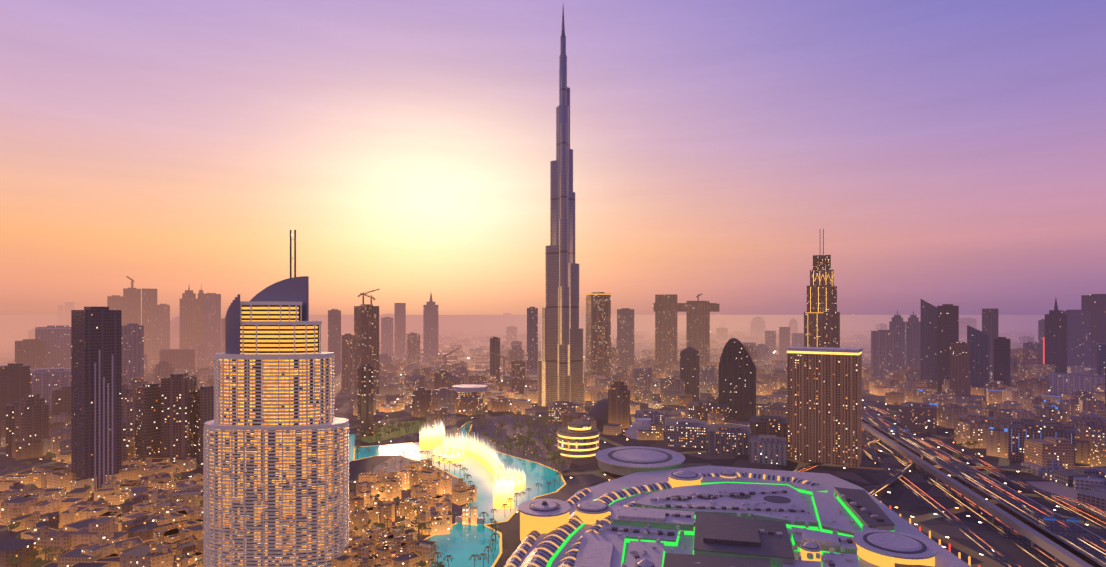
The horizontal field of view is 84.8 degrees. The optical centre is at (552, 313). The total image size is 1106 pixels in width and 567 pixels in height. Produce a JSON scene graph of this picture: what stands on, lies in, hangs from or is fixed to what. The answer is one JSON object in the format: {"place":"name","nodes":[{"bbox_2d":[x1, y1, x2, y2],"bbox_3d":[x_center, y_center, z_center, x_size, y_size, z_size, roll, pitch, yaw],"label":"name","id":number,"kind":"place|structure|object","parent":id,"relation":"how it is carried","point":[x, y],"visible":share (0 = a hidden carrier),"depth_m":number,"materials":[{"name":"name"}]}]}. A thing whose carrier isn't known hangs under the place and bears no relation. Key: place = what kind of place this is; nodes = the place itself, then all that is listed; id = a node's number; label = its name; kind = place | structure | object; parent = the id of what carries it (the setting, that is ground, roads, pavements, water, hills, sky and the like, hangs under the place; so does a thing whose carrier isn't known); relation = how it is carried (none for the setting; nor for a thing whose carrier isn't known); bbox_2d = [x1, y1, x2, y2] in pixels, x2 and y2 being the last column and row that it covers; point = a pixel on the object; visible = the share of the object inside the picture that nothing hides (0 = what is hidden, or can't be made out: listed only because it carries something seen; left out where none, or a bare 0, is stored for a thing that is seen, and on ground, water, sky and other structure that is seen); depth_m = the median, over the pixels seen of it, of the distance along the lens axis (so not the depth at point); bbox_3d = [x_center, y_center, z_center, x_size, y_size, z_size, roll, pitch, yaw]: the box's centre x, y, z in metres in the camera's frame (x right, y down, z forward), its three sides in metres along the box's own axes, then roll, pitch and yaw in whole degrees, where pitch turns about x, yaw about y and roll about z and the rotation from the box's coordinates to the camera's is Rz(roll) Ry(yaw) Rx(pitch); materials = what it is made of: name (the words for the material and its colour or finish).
{"place":"outdoors","nodes":[
{"label":"outdoors","id":0,"kind":"place"},
{"bbox_2d":[348,434,355,461],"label":"pools","id":1,"kind":"object","parent":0,"point":[351,442],"depth_m":935.12,"materials":[{"name":"liquid"}]},
{"bbox_2d":[358,420,428,442],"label":"park lawn","id":2,"kind":"structure","parent":0,"point":[417,426],"depth_m":1046.17,"materials":[{"name":"green plant"}]},
{"bbox_2d":[355,423,563,566],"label":"lake","id":3,"kind":"structure","parent":0,"point":[460,543],"depth_m":697.02,"materials":[{"name":"liquid"}]},
{"bbox_2d":[419,420,525,508],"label":"fountain","id":4,"kind":"object","parent":3,"relation":"on","point":[503,490],"visible":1,"depth_m":828.21,"materials":[{"name":"white liquid"}]},
{"bbox_2d":[353,421,565,566],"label":"lake promenade lights","id":5,"kind":"object","parent":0,"point":[500,553],"visible":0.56,"depth_m":706.78,"materials":[{"name":"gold metal"}]},
{"bbox_2d":[369,416,571,540],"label":"burj park paving","id":6,"kind":"structure","parent":0,"point":[509,421],"depth_m":921.09,"materials":[{"name":"brown stone"}]},
{"bbox_2d":[0,315,1105,566],"bbox_3d":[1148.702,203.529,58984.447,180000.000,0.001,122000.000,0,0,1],"label":"ground","id":7,"kind":"structure","parent":0,"point":[868,475],"depth_m":822.91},
{"bbox_2d":[203,230,348,566],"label":"skyscraper","id":8,"kind":"structure","parent":7,"relation":"on","point":[275,462],"depth_m":460.06,"materials":[{"name":"grey"}]},
{"bbox_2d":[5,386,990,566],"bbox_3d":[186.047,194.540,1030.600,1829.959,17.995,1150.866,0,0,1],"label":"trees","id":9,"kind":"object","parent":7,"relation":"on","point":[40,562],"visible":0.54,"depth_m":815.87,"materials":[{"name":"green plant"}]},
{"bbox_2d":[0,313,1105,566],"bbox_3d":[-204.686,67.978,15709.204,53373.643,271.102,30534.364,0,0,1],"label":"low-rise buildings","id":10,"kind":"structure","parent":7,"relation":"on","point":[156,519],"depth_m":915.77,"materials":[{"name":"brown concrete"}]},
{"bbox_2d":[0,229,1105,489],"bbox_3d":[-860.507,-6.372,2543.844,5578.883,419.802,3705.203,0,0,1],"label":"high-rise buildings","id":11,"kind":"structure","parent":7,"relation":"on","point":[100,349],"depth_m":1491.28,"materials":[{"name":"grey paint"}]},
{"bbox_2d":[0,326,1105,566],"bbox_3d":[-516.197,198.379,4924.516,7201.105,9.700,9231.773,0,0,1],"label":"highways","id":12,"kind":"structure","parent":7,"relation":"on","point":[1076,536],"depth_m":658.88,"materials":[{"name":"grey asphalt"}]},
{"bbox_2d":[538,6,584,406],"bbox_3d":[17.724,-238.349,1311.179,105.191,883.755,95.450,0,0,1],"label":"skyscraper","id":13,"kind":"structure","parent":7,"relation":"on","point":[561,370],"depth_m":1320.11,"materials":[{"name":"grey glass"}]},
{"bbox_2d":[452,384,786,524],"bbox_3d":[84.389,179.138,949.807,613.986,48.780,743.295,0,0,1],"label":"mid-rise buildings","id":14,"kind":"structure","parent":7,"relation":"on","point":[765,436],"depth_m":917.02,"materials":[{"name":"grey paint"}]},
{"bbox_2d":[718,338,755,421],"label":"tower building","id":15,"kind":"structure","parent":7,"relation":"on","point":[737,380],"depth_m":1127.58,"materials":[{"name":"grey glass"}]},
{"bbox_2d":[504,446,980,566],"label":"shopping mall","id":16,"kind":"structure","parent":7,"relation":"on","point":[656,507],"depth_m":518.90,"materials":[{"name":"grey metal"}]},
{"bbox_2d":[956,394,1105,518],"bbox_3d":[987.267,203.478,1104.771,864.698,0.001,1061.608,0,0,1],"label":"sand lots","id":17,"kind":"structure","parent":7,"relation":"on","point":[1061,490],"depth_m":700.98,"materials":[{"name":"beige sand"}]},
{"bbox_2d":[0,0,1105,314],"label":"sky","id":18,"kind":"structure","parent":0,"point":[953,152],"materials":[{"name":"purple"}]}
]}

